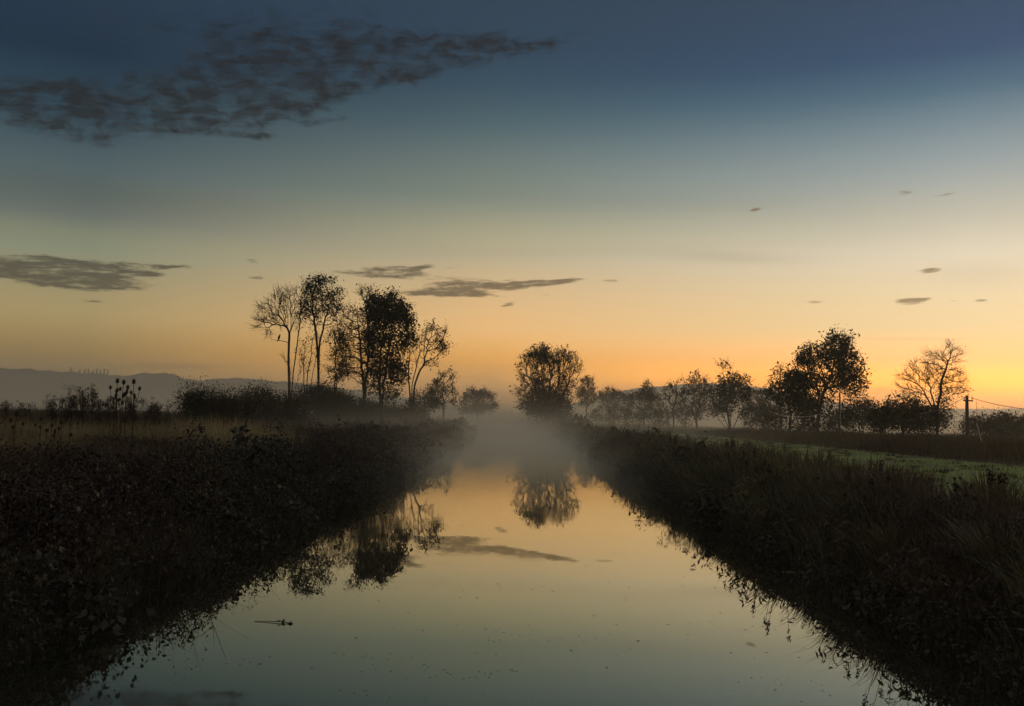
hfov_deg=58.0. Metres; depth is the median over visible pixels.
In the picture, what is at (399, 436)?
bramble bush
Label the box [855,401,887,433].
hedge bush
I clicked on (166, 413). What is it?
dock plant
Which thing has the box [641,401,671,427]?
thicket
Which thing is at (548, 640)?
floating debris
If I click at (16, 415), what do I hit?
teasel
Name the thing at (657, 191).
sky
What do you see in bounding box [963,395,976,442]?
telegraph pole
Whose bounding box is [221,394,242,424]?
dock plant
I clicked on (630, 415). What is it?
thicket
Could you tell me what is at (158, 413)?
dock plant
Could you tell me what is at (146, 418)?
dock plant
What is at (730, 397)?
alder
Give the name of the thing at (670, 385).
misty tree
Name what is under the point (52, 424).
teasel
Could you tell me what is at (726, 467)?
sedge tussock
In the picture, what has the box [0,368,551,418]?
hills
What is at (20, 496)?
bramble bush
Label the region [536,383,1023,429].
hills
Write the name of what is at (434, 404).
bush
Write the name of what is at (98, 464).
bramble bush
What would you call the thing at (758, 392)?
misty tree
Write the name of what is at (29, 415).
dock plant
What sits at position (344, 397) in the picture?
shrub
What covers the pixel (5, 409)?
dock plant
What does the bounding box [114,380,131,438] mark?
teasel
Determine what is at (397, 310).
ivy tree
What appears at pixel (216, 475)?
bramble bush
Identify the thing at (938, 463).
pasture grass
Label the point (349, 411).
shrub
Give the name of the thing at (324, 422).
meadow grass
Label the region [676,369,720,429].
misty tree
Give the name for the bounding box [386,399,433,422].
shrub
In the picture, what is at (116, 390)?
teasel
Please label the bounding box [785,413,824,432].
thicket
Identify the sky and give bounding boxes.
[0,0,1023,412]
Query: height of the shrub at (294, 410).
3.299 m
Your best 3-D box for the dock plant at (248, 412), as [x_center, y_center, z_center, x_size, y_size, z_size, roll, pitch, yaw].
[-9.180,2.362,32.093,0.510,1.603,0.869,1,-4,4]
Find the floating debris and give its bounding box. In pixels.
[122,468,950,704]
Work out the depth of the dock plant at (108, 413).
31.22 m
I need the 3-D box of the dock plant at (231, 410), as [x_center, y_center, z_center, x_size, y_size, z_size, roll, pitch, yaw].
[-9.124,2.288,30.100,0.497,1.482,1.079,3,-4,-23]
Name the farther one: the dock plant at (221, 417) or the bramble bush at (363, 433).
the bramble bush at (363, 433)
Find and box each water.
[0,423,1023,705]
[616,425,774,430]
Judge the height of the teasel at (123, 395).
1.551 m
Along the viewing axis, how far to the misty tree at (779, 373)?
111.69 m
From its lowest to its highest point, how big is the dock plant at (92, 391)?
1.972 m
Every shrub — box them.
[162,375,228,428]
[199,379,256,426]
[227,377,290,425]
[264,388,317,426]
[290,376,351,420]
[317,386,385,423]
[320,385,357,419]
[355,396,404,423]
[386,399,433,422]
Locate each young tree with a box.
[294,331,323,415]
[322,313,352,388]
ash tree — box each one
[249,282,310,402]
[292,271,348,417]
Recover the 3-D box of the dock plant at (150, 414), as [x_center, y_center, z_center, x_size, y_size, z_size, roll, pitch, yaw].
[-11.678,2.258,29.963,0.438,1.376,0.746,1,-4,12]
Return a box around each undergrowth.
[0,415,478,698]
[467,417,1023,705]
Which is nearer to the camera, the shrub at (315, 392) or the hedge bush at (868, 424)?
the shrub at (315, 392)
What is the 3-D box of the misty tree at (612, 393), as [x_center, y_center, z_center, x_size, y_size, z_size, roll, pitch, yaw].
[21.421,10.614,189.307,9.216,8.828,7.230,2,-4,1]
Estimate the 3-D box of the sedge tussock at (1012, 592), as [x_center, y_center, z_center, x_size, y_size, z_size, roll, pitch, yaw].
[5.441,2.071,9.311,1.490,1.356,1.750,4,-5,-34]
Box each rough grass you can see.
[514,421,916,435]
[697,427,1023,467]
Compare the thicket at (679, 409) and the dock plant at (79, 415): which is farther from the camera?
the thicket at (679, 409)
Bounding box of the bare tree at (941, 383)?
[891,338,973,438]
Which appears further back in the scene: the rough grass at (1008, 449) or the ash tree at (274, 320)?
the ash tree at (274, 320)
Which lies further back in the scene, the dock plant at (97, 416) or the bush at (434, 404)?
the bush at (434, 404)
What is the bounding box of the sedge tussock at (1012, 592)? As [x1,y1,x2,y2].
[961,511,1023,619]
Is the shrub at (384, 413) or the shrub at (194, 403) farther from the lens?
the shrub at (384, 413)
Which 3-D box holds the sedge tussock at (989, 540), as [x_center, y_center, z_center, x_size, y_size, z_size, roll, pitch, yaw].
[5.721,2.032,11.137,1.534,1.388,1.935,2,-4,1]
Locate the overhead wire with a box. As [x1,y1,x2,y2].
[973,398,1023,408]
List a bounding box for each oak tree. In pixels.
[327,278,392,400]
[789,324,875,433]
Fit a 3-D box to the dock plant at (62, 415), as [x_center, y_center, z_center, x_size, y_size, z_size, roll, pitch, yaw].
[-14.557,2.080,29.831,1.134,1.557,0.522,4,-5,-35]
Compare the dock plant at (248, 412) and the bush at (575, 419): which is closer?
the dock plant at (248, 412)
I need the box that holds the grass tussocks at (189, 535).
[0,422,457,620]
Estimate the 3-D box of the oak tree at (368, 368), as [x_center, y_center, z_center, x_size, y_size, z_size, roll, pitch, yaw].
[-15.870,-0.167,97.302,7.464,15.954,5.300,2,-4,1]
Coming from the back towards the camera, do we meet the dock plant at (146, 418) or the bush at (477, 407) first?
the bush at (477, 407)
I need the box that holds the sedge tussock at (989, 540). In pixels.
[925,465,1023,576]
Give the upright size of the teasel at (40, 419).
1.015 m
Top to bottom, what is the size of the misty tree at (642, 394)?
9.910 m
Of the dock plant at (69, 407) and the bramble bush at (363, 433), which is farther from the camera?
the bramble bush at (363, 433)
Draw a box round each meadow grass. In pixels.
[0,407,450,437]
[0,411,308,490]
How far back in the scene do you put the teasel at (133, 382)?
23.30 m
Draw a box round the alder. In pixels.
[705,357,756,428]
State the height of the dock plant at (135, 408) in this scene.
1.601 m
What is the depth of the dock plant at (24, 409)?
31.43 m
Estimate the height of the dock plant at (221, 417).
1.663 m
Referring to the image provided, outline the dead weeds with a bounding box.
[0,414,462,636]
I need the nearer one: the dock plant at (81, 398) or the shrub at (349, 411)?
the dock plant at (81, 398)
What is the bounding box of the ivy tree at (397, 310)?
[356,285,420,406]
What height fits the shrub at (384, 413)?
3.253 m
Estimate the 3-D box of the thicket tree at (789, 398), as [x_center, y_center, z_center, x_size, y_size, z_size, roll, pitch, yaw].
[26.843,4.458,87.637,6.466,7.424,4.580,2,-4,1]
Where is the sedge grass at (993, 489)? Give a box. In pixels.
[614,427,1023,527]
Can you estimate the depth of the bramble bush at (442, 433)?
59.06 m
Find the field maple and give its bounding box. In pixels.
[398,318,456,407]
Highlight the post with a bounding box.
[838,393,840,434]
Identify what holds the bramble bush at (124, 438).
on the ground at (146, 527)
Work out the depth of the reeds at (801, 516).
14.55 m
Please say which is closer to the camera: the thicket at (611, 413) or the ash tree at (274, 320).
the ash tree at (274, 320)
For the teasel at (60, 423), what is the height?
1.075 m
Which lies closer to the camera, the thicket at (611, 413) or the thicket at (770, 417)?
the thicket at (770, 417)
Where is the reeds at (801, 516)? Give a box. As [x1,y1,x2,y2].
[531,420,1023,689]
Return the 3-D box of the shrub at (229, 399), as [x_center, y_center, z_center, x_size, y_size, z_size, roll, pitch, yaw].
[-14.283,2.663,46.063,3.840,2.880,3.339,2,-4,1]
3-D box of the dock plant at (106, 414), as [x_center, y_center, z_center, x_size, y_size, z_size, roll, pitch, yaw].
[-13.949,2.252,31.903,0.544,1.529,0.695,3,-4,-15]
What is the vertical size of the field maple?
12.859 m
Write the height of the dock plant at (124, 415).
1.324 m
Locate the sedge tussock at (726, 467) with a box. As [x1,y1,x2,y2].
[705,437,753,482]
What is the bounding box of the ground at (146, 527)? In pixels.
[0,403,1023,680]
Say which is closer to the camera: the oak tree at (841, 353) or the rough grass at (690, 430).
the oak tree at (841, 353)
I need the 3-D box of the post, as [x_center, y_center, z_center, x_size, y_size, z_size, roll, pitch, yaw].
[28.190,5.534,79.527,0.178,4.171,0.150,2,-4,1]
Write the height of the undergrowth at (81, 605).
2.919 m
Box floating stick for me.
[254,619,292,623]
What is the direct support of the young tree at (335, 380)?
on the ground at (146, 527)
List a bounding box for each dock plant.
[0,400,11,425]
[10,400,32,421]
[25,403,33,424]
[31,399,49,427]
[43,395,78,428]
[44,395,64,428]
[60,383,86,428]
[61,392,87,428]
[71,396,92,431]
[72,386,90,432]
[73,398,86,429]
[76,383,97,432]
[92,399,107,426]
[102,393,119,428]
[102,399,115,429]
[114,406,131,431]
[124,395,154,427]
[126,400,139,425]
[137,399,159,428]
[146,402,163,430]
[149,402,163,437]
[157,403,171,426]
[161,403,172,433]
[204,401,224,426]
[208,397,228,424]
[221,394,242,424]
[224,400,239,428]
[241,398,257,423]
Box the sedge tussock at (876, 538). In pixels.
[815,471,942,571]
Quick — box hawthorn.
[425,365,461,419]
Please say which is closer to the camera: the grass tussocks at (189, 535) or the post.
the grass tussocks at (189, 535)
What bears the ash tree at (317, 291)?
on the ground at (146, 527)
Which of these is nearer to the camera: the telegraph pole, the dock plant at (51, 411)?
the dock plant at (51, 411)
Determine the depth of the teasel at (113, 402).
24.31 m
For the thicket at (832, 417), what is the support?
on the ground at (146, 527)
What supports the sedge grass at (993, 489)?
on the ground at (146, 527)
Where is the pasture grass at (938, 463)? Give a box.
[621,430,1023,517]
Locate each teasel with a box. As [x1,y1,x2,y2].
[9,411,23,448]
[34,417,49,458]
[45,423,56,462]
[54,419,72,466]
[108,379,126,435]
[112,388,122,432]
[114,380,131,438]
[117,392,131,432]
[118,385,136,434]
[125,379,141,434]
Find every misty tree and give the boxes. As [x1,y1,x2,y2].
[574,374,597,422]
[595,384,636,422]
[624,378,664,425]
[659,376,691,427]
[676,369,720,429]
[743,384,783,428]
[760,361,788,429]
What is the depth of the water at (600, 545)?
10.88 m
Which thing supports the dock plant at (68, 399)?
on the ground at (146, 527)
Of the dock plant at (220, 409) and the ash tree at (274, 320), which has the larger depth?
the ash tree at (274, 320)
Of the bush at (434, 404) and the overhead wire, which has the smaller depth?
the overhead wire
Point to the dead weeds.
(380, 423)
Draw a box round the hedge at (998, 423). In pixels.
[952,407,1023,439]
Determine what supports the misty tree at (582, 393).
on the ground at (146, 527)
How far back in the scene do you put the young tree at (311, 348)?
103.34 m
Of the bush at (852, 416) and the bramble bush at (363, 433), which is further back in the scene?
the bush at (852, 416)
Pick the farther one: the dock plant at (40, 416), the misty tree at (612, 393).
the misty tree at (612, 393)
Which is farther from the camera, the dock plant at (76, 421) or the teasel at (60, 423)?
the dock plant at (76, 421)
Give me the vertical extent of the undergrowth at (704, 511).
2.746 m
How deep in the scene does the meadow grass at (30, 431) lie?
23.87 m
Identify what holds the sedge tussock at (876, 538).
on the ground at (146, 527)
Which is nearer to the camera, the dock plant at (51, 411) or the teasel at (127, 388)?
the teasel at (127, 388)
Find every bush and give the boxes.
[0,441,179,483]
[0,470,109,532]
[64,433,209,454]
[133,459,242,496]
[280,424,405,446]
[381,429,441,447]
[404,386,445,417]
[410,425,461,439]
[452,385,502,425]
[551,411,594,426]
[832,394,878,433]
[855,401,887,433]
[857,390,956,437]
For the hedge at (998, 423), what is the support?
on the ground at (146, 527)
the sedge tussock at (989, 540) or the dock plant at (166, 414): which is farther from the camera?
the dock plant at (166, 414)
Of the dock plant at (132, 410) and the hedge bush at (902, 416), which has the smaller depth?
the dock plant at (132, 410)
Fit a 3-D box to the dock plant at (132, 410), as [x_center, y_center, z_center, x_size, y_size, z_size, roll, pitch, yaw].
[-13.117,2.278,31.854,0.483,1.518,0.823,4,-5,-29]
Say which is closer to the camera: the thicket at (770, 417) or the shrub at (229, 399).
the shrub at (229, 399)
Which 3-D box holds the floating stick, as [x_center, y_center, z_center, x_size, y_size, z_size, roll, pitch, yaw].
[-2.694,3.040,10.478,0.455,0.055,0.066,1,-4,10]
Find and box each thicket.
[588,405,619,426]
[614,405,652,426]
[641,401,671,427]
[668,394,703,428]
[737,401,779,431]
[755,402,792,431]
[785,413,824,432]
[808,406,864,432]
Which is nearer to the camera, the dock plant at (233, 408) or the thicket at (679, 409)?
the dock plant at (233, 408)
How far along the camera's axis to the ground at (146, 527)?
14.72 m
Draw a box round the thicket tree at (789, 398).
[764,363,829,434]
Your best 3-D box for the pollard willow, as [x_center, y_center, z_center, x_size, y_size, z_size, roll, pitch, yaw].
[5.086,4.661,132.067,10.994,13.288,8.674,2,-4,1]
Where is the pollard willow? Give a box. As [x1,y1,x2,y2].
[509,340,585,425]
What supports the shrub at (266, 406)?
on the ground at (146, 527)
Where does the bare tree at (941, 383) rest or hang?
on the ground at (146, 527)
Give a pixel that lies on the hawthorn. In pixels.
(444, 388)
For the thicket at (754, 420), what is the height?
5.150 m
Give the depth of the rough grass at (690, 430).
145.64 m

